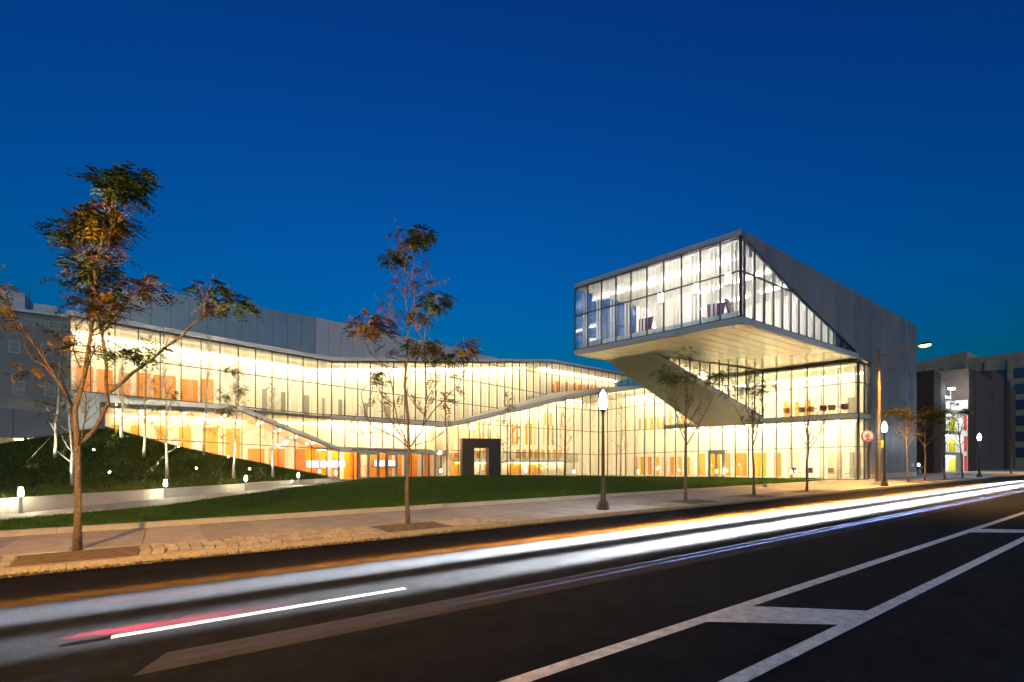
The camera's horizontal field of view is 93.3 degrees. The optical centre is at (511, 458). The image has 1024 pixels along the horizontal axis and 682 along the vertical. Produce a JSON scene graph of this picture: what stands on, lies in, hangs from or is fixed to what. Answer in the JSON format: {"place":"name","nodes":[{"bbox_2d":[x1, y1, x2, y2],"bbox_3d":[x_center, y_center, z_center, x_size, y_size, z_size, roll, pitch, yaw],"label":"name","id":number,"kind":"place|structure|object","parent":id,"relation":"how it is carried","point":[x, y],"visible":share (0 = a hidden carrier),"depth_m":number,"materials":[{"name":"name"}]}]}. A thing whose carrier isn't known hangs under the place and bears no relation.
{"place":"outdoors","nodes":[
{"label":"outdoors","id":0,"kind":"place"},
{"bbox_2d":[0,428,320,495],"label":"planted bank","id":1,"kind":"structure","parent":0,"point":[186,460],"depth_m":24.49,"materials":[{"name":"green plant"}]},
{"bbox_2d":[29,481,37,488],"bbox_3d":[-18.536,1.090,18.723,0.132,0.435,0.270,0,0,14],"label":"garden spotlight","id":2,"kind":"object","parent":1,"relation":"on","point":[32,484],"visible":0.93,"depth_m":18.70,"materials":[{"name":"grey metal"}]},
{"bbox_2d":[25,303,99,462],"bbox_3d":[-22.408,-3.757,23.979,3.404,8.482,3.465,0,0,17],"label":"birch tree","id":3,"kind":"object","parent":1,"relation":"on","point":[57,412],"visible":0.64,"depth_m":23.96,"materials":[{"name":"white plant"}]},
{"bbox_2d":[36,323,107,485],"bbox_3d":[-18.030,-2.290,19.672,2.262,6.923,3.301,0,0,-36],"label":"birch tree","id":4,"kind":"object","parent":1,"relation":"on","point":[71,442],"visible":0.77,"depth_m":20.02,"materials":[{"name":"white plant"}]},
{"bbox_2d":[109,338,140,437],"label":"birch tree","id":5,"kind":"object","parent":1,"relation":"on","point":[122,411],"visible":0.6,"depth_m":26.57,"materials":[{"name":"green plant"}]},
{"bbox_2d":[117,324,163,457],"bbox_3d":[-19.265,-3.490,25.083,1.786,6.926,2.023,0,0,38],"label":"birch tree","id":6,"kind":"object","parent":1,"relation":"on","point":[144,430],"visible":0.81,"depth_m":25.18,"materials":[{"name":"green plant"}]},
{"bbox_2d":[0,427,326,497],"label":"ground cover","id":7,"kind":"object","parent":1,"relation":"on","point":[244,466],"visible":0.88,"depth_m":23.95,"materials":[{"name":"green plant"}]},
{"bbox_2d":[136,347,192,482],"bbox_3d":[-16.058,-2.035,22.416,2.246,6.403,2.758,0,0,-36],"label":"birch tree","id":8,"kind":"object","parent":1,"relation":"on","point":[166,443],"visible":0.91,"depth_m":22.27,"materials":[{"name":"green plant"}]},
{"bbox_2d":[178,327,224,455],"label":"birch tree","id":9,"kind":"object","parent":1,"relation":"on","point":[204,418],"visible":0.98,"depth_m":27.81,"materials":[{"name":"green plant"}]},
{"bbox_2d":[202,362,256,478],"bbox_3d":[-14.734,-2.081,24.881,2.628,6.353,2.422,0,0,26],"label":"birch tree","id":10,"kind":"object","parent":1,"relation":"on","point":[235,391],"visible":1,"depth_m":25.02,"materials":[{"name":"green plant"}]},
{"bbox_2d":[252,380,291,476],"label":"birch tree","id":11,"kind":"object","parent":1,"relation":"on","point":[272,448],"visible":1,"depth_m":28.11,"materials":[{"name":"green plant"}]},
{"bbox_2d":[0,480,350,519],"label":"footpath","id":12,"kind":"structure","parent":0,"point":[146,503],"depth_m":17.12,"materials":[{"name":"concrete"}]},
{"bbox_2d":[17,486,23,513],"bbox_3d":[-14.189,1.208,13.961,0.140,0.785,0.140,0,0,-36],"label":"bollard light","id":13,"kind":"object","parent":12,"relation":"on","point":[20,498],"visible":1,"depth_m":13.92,"materials":[{"name":"silver metal"}]},
{"bbox_2d":[163,479,167,498],"bbox_3d":[-13.688,1.208,19.089,0.140,0.785,0.140,0,0,-36],"label":"bollard light","id":14,"kind":"object","parent":12,"relation":"on","point":[165,483],"visible":0.99,"depth_m":19.05,"materials":[{"name":"metal"}]},
{"bbox_2d":[244,475,246,490],"bbox_3d":[-12.986,1.208,23.575,0.140,0.785,0.140,0,0,-36],"label":"bollard light","id":15,"kind":"object","parent":12,"relation":"on","point":[245,478],"visible":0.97,"depth_m":23.53,"materials":[{"name":"metal"}]},
{"bbox_2d":[297,472,299,485],"bbox_3d":[-12.380,1.208,28.004,0.140,0.785,0.140,0,0,-36],"label":"bollard light","id":16,"kind":"object","parent":12,"relation":"on","point":[298,475],"visible":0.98,"depth_m":27.96,"materials":[{"name":"metal"}]},
{"bbox_2d":[0,475,816,530],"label":"lawn","id":17,"kind":"structure","parent":0,"point":[480,482],"depth_m":20.51,"materials":[{"name":"green plant"}]},
{"bbox_2d":[0,478,331,514],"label":"garden wall","id":18,"kind":"structure","parent":17,"relation":"on","point":[33,503],"depth_m":17.43,"materials":[{"name":"concrete"}]},
{"bbox_2d":[460,438,500,475],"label":"portal sculpture","id":19,"kind":"object","parent":17,"relation":"on","point":[492,446],"visible":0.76,"depth_m":40.94,"materials":[{"name":"metal"}]},
{"bbox_2d":[549,394,577,475],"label":"courtyard tree","id":20,"kind":"object","parent":17,"relation":"on","point":[563,403],"visible":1,"depth_m":45.15,"materials":[{"name":"brown plant"}]},
{"bbox_2d":[609,400,626,476],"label":"courtyard tree","id":21,"kind":"object","parent":17,"relation":"on","point":[621,408],"visible":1,"depth_m":44.72,"materials":[{"name":"brown plant"}]},
{"bbox_2d":[0,473,1012,567],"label":"pavement","id":22,"kind":"structure","parent":0,"point":[156,540],"depth_m":11.91,"materials":[{"name":"concrete"}]},
{"bbox_2d":[5,546,139,567],"bbox_3d":[-7.171,1.593,8.008,1.550,0.056,1.270,0,0,-36],"label":"tree pit","id":23,"kind":"object","parent":22,"relation":"on","point":[45,558],"visible":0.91,"depth_m":7.88,"materials":[{"name":"soil"}]},
{"bbox_2d":[0,160,263,550],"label":"street tree","id":24,"kind":"object","parent":23,"relation":"on","point":[109,229],"visible":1,"depth_m":8.28,"materials":[{"name":"green plant"}]},
{"bbox_2d":[369,521,450,532],"bbox_3d":[-2.376,1.596,11.437,1.680,0.050,1.270,0,0,-36],"label":"tree pit","id":25,"kind":"object","parent":22,"relation":"on","point":[408,527],"visible":0.91,"depth_m":11.30,"materials":[{"name":"soil"}]},
{"bbox_2d":[341,219,486,523],"bbox_3d":[-2.546,-2.142,11.396,3.034,7.488,3.026,0,0,-36],"label":"street tree","id":26,"kind":"object","parent":25,"relation":"on","point":[419,240],"visible":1,"depth_m":11.65,"materials":[{"name":"green plant"}]},
{"bbox_2d":[597,390,609,509],"bbox_3d":[2.845,-0.280,15.103,0.370,3.760,0.370,0,0,32],"label":"pedestrian lamp","id":27,"kind":"object","parent":22,"relation":"on","point":[602,503],"visible":1,"depth_m":15.05,"materials":[{"name":"grey metal"}]},
{"bbox_2d":[669,499,720,503],"bbox_3d":[6.758,1.593,17.969,2.000,0.058,1.270,0,0,-36],"label":"tree pit","id":28,"kind":"object","parent":22,"relation":"on","point":[694,501],"visible":0.88,"depth_m":17.74,"materials":[{"name":"soil"}]},
{"bbox_2d":[646,346,738,499],"bbox_3d":[6.814,-1.320,18.146,3.556,5.802,2.569,0,0,34],"label":"street tree","id":29,"kind":"object","parent":28,"relation":"on","point":[695,373],"visible":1,"depth_m":18.27,"materials":[{"name":"green plant"}]},
{"bbox_2d":[741,495,774,497],"bbox_3d":[10.337,1.594,20.529,1.700,0.051,1.270,0,0,-36],"label":"tree pit","id":30,"kind":"object","parent":22,"relation":"on","point":[759,496],"visible":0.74,"depth_m":20.31,"materials":[{"name":"soil"}]},
{"bbox_2d":[716,369,781,494],"bbox_3d":[10.555,-1.185,20.810,2.763,5.539,2.795,0,0,-20],"label":"street tree","id":31,"kind":"object","parent":30,"relation":"on","point":[741,390],"visible":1,"depth_m":20.90,"materials":[{"name":"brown plant"}]},
{"bbox_2d":[790,491,817,492],"bbox_3d":[14.120,1.593,23.234,1.800,0.055,1.270,0,0,-36],"label":"tree pit","id":32,"kind":"object","parent":22,"relation":"on","point":[806,491],"visible":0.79,"depth_m":23.01,"materials":[{"name":"soil"}]},
{"bbox_2d":[788,397,829,490],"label":"street tree","id":33,"kind":"object","parent":32,"relation":"on","point":[808,437],"visible":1,"depth_m":23.27,"materials":[{"name":"brown plant"}]},
{"bbox_2d":[880,421,888,485],"bbox_3d":[21.610,-0.280,28.043,0.370,3.760,0.370,0,0,32],"label":"pedestrian lamp","id":34,"kind":"object","parent":22,"relation":"on","point":[884,482],"visible":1,"depth_m":28.00,"materials":[{"name":"grey metal"}]},
{"bbox_2d":[870,342,932,484],"bbox_3d":[22.706,-2.510,28.212,0.620,8.220,2.842,0,0,-36],"label":"street light","id":35,"kind":"object","parent":22,"relation":"on","point":[877,481],"visible":0.99,"depth_m":29.02,"materials":[{"name":"metal"}]},
{"bbox_2d":[861,430,880,442],"bbox_3d":[21.615,-1.320,29.158,1.159,0.760,0.265,0,0,6],"label":"round sign","id":36,"kind":"object","parent":35,"relation":"attached to","point":[867,436],"visible":1,"depth_m":29.07,"materials":[{"name":"red"}]},
{"bbox_2d":[881,399,937,481],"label":"street tree","id":37,"kind":"object","parent":22,"relation":"on","point":[905,412],"visible":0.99,"depth_m":32.53,"materials":[{"name":"brown plant"}]},
{"bbox_2d":[898,403,946,480],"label":"street tree","id":38,"kind":"object","parent":22,"relation":"on","point":[935,417],"visible":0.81,"depth_m":34.32,"materials":[{"name":"brown plant"}]},
{"bbox_2d":[934,400,985,477],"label":"street tree","id":39,"kind":"object","parent":22,"relation":"on","point":[966,411],"visible":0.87,"depth_m":39.48,"materials":[{"name":"brown plant"}]},
{"bbox_2d":[976,433,982,476],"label":"pedestrian lamp","id":40,"kind":"object","parent":22,"relation":"on","point":[979,474],"visible":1,"depth_m":41.21,"materials":[{"name":"grey metal"}]},
{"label":"tree pit","id":41,"kind":"structure","parent":22,"relation":"on","visible":0},
{"bbox_2d":[917,403,960,478],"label":"street tree","id":42,"kind":"object","parent":41,"relation":"on","point":[949,417],"visible":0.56,"depth_m":36.60,"materials":[{"name":"brown plant"}]},
{"bbox_2d":[0,475,1023,681],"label":"road","id":43,"kind":"structure","parent":0,"point":[967,625],"depth_m":5.77,"materials":[{"name":"black asphalt"}]},
{"bbox_2d":[111,587,405,638],"bbox_3d":[-2.629,1.716,5.515,3.000,0.001,0.110,0,0,-36],"label":"light trail","id":44,"kind":"object","parent":43,"relation":"on","point":[233,616],"visible":1,"depth_m":5.31,"materials":[{"name":"paint"}]},
{"bbox_2d":[0,484,925,578],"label":"gutter leaves","id":45,"kind":"object","parent":43,"relation":"on","point":[148,561],"visible":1,"depth_m":9.60,"materials":[{"name":"brown plant"}]},
{"bbox_2d":[0,474,1023,577],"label":"kerb","id":46,"kind":"structure","parent":43,"relation":"on","point":[92,563],"depth_m":9.68,"materials":[{"name":"concrete"}]},
{"bbox_2d":[133,487,1023,675],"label":"asphalt patch","id":47,"kind":"object","parent":43,"relation":"on","point":[191,656],"visible":1,"depth_m":5.88,"materials":[{"name":"grey asphalt"}]},
{"bbox_2d":[685,529,762,541],"bbox_3d":[4.798,1.716,10.826,3.000,0.001,0.110,0,0,-36],"label":"lane marking","id":48,"kind":"object","parent":43,"relation":"on","point":[722,535],"visible":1,"depth_m":10.75,"materials":[{"name":"paint"}]},
{"bbox_2d":[499,512,1023,681],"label":"lane marking","id":49,"kind":"object","parent":43,"relation":"on","point":[530,676],"depth_m":5.08,"materials":[{"name":"paint"}]},
{"bbox_2d":[707,606,865,624],"bbox_3d":[3.027,1.716,5.305,1.924,0.001,0.585,0,0,4],"label":"lane marking","id":50,"kind":"object","parent":43,"relation":"on","point":[756,614],"visible":1,"depth_m":5.28,"materials":[{"name":"paint"}]},
{"bbox_2d":[718,536,1023,681],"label":"lane marking","id":51,"kind":"object","parent":43,"relation":"on","point":[767,664],"depth_m":4.93,"materials":[{"name":"paint"}]},
{"bbox_2d":[858,507,893,512],"bbox_3d":[12.200,1.716,16.119,3.000,0.001,0.110,0,0,-36],"label":"lane marking","id":52,"kind":"object","parent":43,"relation":"on","point":[875,510],"visible":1,"depth_m":15.90,"materials":[{"name":"paint"}]},
{"bbox_2d":[972,529,1023,532],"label":"lane marking","id":53,"kind":"object","parent":43,"relation":"on","point":[1002,530],"visible":1,"depth_m":11.49,"materials":[{"name":"paint"}]},
{"bbox_2d":[0,0,1023,408],"label":"sky","id":54,"kind":"structure","parent":0,"point":[549,147],"materials":[{"name":"blue"}]},
{"bbox_2d":[808,468,1023,480],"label":"plaza","id":55,"kind":"structure","parent":0,"point":[941,473],"depth_m":54.92,"materials":[{"name":"concrete"}]},
{"bbox_2d":[0,480,838,536],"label":"paved sidewalk","id":56,"kind":"structure","parent":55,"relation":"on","point":[54,530],"depth_m":13.30,"materials":[{"name":"beige concrete"}]},
{"bbox_2d":[792,467,800,476],"bbox_3d":[23.260,1.180,39.502,0.445,0.880,0.440,0,0,-6],"label":"cafe chair","id":57,"kind":"object","parent":55,"relation":"on","point":[793,469],"visible":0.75,"depth_m":39.42,"materials":[{"name":"brown"}]},
{"bbox_2d":[828,468,836,478],"bbox_3d":[24.958,1.180,37.642,0.445,0.880,0.440,0,0,-26],"label":"cafe chair","id":58,"kind":"object","parent":55,"relation":"on","point":[831,471],"visible":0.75,"depth_m":37.54,"materials":[{"name":"brown wood"}]},
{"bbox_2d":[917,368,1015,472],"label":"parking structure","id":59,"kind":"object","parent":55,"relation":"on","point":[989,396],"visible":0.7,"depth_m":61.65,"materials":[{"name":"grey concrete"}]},
{"bbox_2d":[917,466,922,475],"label":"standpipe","id":60,"kind":"object","parent":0,"point":[919,470],"visible":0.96,"depth_m":45.03,"materials":[{"name":"grey metal"}]},
{"bbox_2d":[976,469,1023,473],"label":"pavement","id":61,"kind":"structure","parent":0,"point":[1021,471],"depth_m":54.99,"materials":[{"name":"concrete"}]},
{"bbox_2d":[1004,425,1023,473],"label":"street tree","id":62,"kind":"object","parent":61,"relation":"on","point":[1010,449],"visible":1,"depth_m":49.78,"materials":[{"name":"brown plant"}]},
{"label":"entrance paving","id":63,"kind":"structure","parent":0,"visible":0},
{"bbox_2d":[374,460,384,466],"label":"display screen","id":64,"kind":"object","parent":63,"relation":"on","point":[382,463],"visible":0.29,"depth_m":40.79,"materials":[{"name":"grey"}]},
{"bbox_2d":[389,460,394,475],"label":"display screen","id":65,"kind":"object","parent":63,"relation":"on","point":[391,463],"visible":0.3,"depth_m":41.65,"materials":[{"name":"grey"}]},
{"bbox_2d":[494,389,523,474],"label":"courtyard tree","id":66,"kind":"object","parent":63,"relation":"on","point":[507,407],"visible":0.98,"depth_m":44.53,"materials":[{"name":"brown plant"}]},
{"label":"ground","id":67,"kind":"structure","parent":0,"visible":0},
{"bbox_2d":[0,290,104,425],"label":"office block","id":68,"kind":"structure","parent":67,"relation":"on","point":[12,348],"depth_m":30.20,"materials":[{"name":"concrete"}]},
{"bbox_2d":[0,315,18,324],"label":"window","id":69,"kind":"structure","parent":68,"relation":"in","point":[9,319],"depth_m":29.58,"materials":[{"name":"grey glass"}]},
{"bbox_2d":[8,340,20,353],"bbox_3d":[-30.615,-6.855,29.753,0.550,0.750,0.080,0,0,-36],"label":"window","id":70,"kind":"structure","parent":68,"relation":"in","point":[13,346],"depth_m":29.73,"materials":[{"name":"grey glass"}]},
{"bbox_2d":[12,381,24,395],"bbox_3d":[-30.468,-4.330,29.858,0.550,0.900,0.080,0,0,-36],"label":"window","id":71,"kind":"structure","parent":68,"relation":"in","point":[20,387],"depth_m":29.84,"materials":[{"name":"grey glass"}]},
{"bbox_2d":[20,317,46,327],"bbox_3d":[-29.928,-8.480,30.245,1.200,0.500,0.080,0,0,-36],"label":"window","id":72,"kind":"structure","parent":68,"relation":"in","point":[24,322],"depth_m":30.21,"materials":[{"name":"grey glass"}]},
{"bbox_2d":[40,343,51,355],"bbox_3d":[-29.460,-6.855,30.579,0.550,0.750,0.080,0,0,-36],"label":"window","id":73,"kind":"structure","parent":68,"relation":"in","point":[44,346],"depth_m":30.57,"materials":[{"name":"grey glass"}]},
{"bbox_2d":[44,383,55,397],"bbox_3d":[-29.313,-4.330,30.684,0.550,0.900,0.080,0,0,-36],"label":"window","id":74,"kind":"structure","parent":68,"relation":"in","point":[49,392],"depth_m":30.65,"materials":[{"name":"grey glass"}]},
{"bbox_2d":[48,321,67,330],"bbox_3d":[-28.911,-8.480,30.972,1.200,0.500,0.080,0,0,-36],"label":"window","id":75,"kind":"structure","parent":68,"relation":"in","point":[54,324],"depth_m":30.84,"materials":[{"name":"grey glass"}]},
{"bbox_2d":[0,223,916,483],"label":"research building","id":76,"kind":"structure","parent":67,"relation":"on","point":[799,331],"depth_m":37.98,"materials":[{"name":"grey"}]},
{"bbox_2d":[306,460,318,471],"bbox_3d":[-14.667,0.920,35.552,0.920,1.560,0.400,0,0,-36],"label":"display screen","id":77,"kind":"object","parent":76,"relation":"on","point":[315,463],"visible":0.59,"depth_m":35.52,"materials":[{"name":"grey"}]},
{"bbox_2d":[320,460,332,475],"bbox_3d":[-13.912,0.920,36.215,0.920,1.560,0.400,0,0,-36],"label":"display screen","id":78,"kind":"object","parent":76,"relation":"on","point":[323,463],"visible":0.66,"depth_m":36.16,"materials":[{"name":"grey"}]},
{"bbox_2d":[333,460,344,467],"bbox_3d":[-13.197,0.920,36.849,0.920,1.560,0.400,0,0,-36],"label":"display screen","id":79,"kind":"object","parent":76,"relation":"on","point":[335,463],"visible":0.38,"depth_m":36.74,"materials":[{"name":"grey"}]},
{"bbox_2d":[359,454,368,478],"bbox_3d":[-11.025,0.620,35.998,0.148,1.940,0.785,0,0,42],"label":"door","id":80,"kind":"structure","parent":76,"relation":"in","point":[367,466],"depth_m":36.14,"materials":[{"name":"silver metal"}]},
{"bbox_2d":[369,454,377,477],"bbox_3d":[-10.489,0.620,36.585,0.148,1.940,0.785,0,0,42],"label":"door","id":81,"kind":"structure","parent":76,"relation":"in","point":[376,466],"depth_m":36.80,"materials":[{"name":"silver metal"}]},
{"bbox_2d":[388,454,395,476],"bbox_3d":[-9.372,0.620,37.807,0.148,1.940,0.805,0,0,42],"label":"door","id":82,"kind":"structure","parent":76,"relation":"in","point":[388,454],"depth_m":37.81,"materials":[{"name":"silver metal"}]},
{"bbox_2d":[396,454,404,476],"bbox_3d":[-8.822,0.620,38.408,0.148,1.940,0.805,0,0,42],"label":"door","id":83,"kind":"structure","parent":76,"relation":"in","point":[397,462],"depth_m":38.18,"materials":[{"name":"silver metal"}]},
{"bbox_2d":[632,316,653,332],"bbox_3d":[8.656,-8.524,31.894,1.222,1.647,0.951,0,0,44],"label":"lounge chair","id":84,"kind":"object","parent":76,"relation":"on","point":[650,321],"visible":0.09,"depth_m":31.92,"materials":[{"name":"purple fabric"}]},
{"bbox_2d":[655,293,662,304],"bbox_3d":[9.851,-11.160,32.125,0.500,1.740,0.440,0,0,-36],"label":"pendant light","id":85,"kind":"object","parent":76,"relation":"hanging from","point":[659,299],"visible":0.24,"depth_m":32.11,"materials":[{"name":"grey"}]},
{"bbox_2d":[709,453,715,476],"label":"door","id":86,"kind":"structure","parent":76,"relation":"in","point":[709,453],"depth_m":43.41,"materials":[{"name":"silver metal"}]},
{"bbox_2d":[703,302,724,317],"bbox_3d":[12.081,-8.524,28.821,1.222,1.647,0.951,0,0,34],"label":"lounge chair","id":87,"kind":"object","parent":76,"relation":"on","point":[709,308],"visible":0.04,"depth_m":29.04,"materials":[{"name":"purple fabric"}]},
{"bbox_2d":[716,453,723,476],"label":"door","id":88,"kind":"structure","parent":76,"relation":"in","point":[717,467],"depth_m":43.00,"materials":[{"name":"silver metal"}]},
{"bbox_2d":[723,265,733,286],"bbox_3d":[12.876,-11.160,28.755,0.500,1.740,0.440,0,0,-36],"label":"pendant light","id":89,"kind":"object","parent":76,"relation":"hanging from","point":[727,281],"visible":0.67,"depth_m":28.74,"materials":[{"name":"grey"}]},
{"bbox_2d":[724,299,738,315],"bbox_3d":[13.135,-8.524,28.380,0.951,1.647,1.222,0,0,44],"label":"lounge chair","id":90,"kind":"object","parent":76,"relation":"on","point":[728,304],"visible":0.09,"depth_m":28.30,"materials":[{"name":"purple fabric"}]},
{"bbox_2d":[783,408,789,414],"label":"shell chair","id":91,"kind":"object","parent":76,"relation":"on","point":[785,411],"visible":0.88,"depth_m":40.03,"materials":[{"name":"orange"}]},
{"bbox_2d":[798,407,804,415],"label":"shell chair","id":92,"kind":"object","parent":76,"relation":"on","point":[801,411],"visible":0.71,"depth_m":39.18,"materials":[{"name":"red"}]},
{"bbox_2d":[808,406,814,415],"bbox_3d":[23.986,-3.728,38.783,0.507,0.844,0.560,0,0,43],"label":"shell chair","id":93,"kind":"object","parent":76,"relation":"on","point":[812,409],"visible":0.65,"depth_m":38.57,"materials":[{"name":"red"}]},
{"bbox_2d":[819,405,826,412],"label":"shell chair","id":94,"kind":"object","parent":76,"relation":"on","point":[825,407],"visible":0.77,"depth_m":37.86,"materials":[{"name":"red fabric"}]},
{"bbox_2d":[828,405,835,413],"bbox_3d":[24.860,-3.728,37.562,0.507,0.844,0.560,0,0,39],"label":"shell chair","id":95,"kind":"object","parent":76,"relation":"on","point":[831,407],"visible":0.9,"depth_m":37.39,"materials":[{"name":"red fabric"}]},
{"bbox_2d":[841,404,848,412],"bbox_3d":[25.379,-3.728,36.835,0.560,0.844,0.507,0,0,-38],"label":"shell chair","id":96,"kind":"object","parent":76,"relation":"on","point":[844,406],"visible":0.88,"depth_m":36.68,"materials":[{"name":"red fabric"}]},
{"bbox_2d":[917,351,1023,467],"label":"loft building","id":97,"kind":"structure","parent":67,"relation":"on","point":[1009,366],"depth_m":85.16,"materials":[{"name":"concrete"}]},
{"bbox_2d":[995,369,1005,378],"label":"window","id":98,"kind":"structure","parent":97,"relation":"in","point":[1002,372],"depth_m":85.26,"materials":[{"name":"blue"}]},
{"bbox_2d":[1014,368,1023,378],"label":"window","id":99,"kind":"structure","parent":97,"relation":"in","point":[1018,372],"depth_m":83.66,"materials":[{"name":"blue glass"}]},
{"bbox_2d":[1014,384,1023,393],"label":"window","id":100,"kind":"structure","parent":97,"relation":"in","point":[1019,388],"depth_m":83.55,"materials":[{"name":"blue glass"}]},
{"bbox_2d":[1016,399,1023,409],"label":"window","id":101,"kind":"structure","parent":97,"relation":"in","point":[1019,403],"depth_m":83.47,"materials":[{"name":"blue glass"}]},
{"bbox_2d":[1016,415,1023,425],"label":"window","id":102,"kind":"structure","parent":97,"relation":"in","point":[1019,419],"depth_m":83.47,"materials":[{"name":"blue glass"}]},
{"bbox_2d":[1016,431,1023,441],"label":"window","id":103,"kind":"structure","parent":97,"relation":"in","point":[1019,434],"depth_m":83.47,"materials":[{"name":"blue"}]},
{"bbox_2d":[1016,447,1023,457],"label":"window","id":104,"kind":"structure","parent":97,"relation":"in","point":[1020,450],"depth_m":83.47,"materials":[{"name":"blue glass"}]}
]}

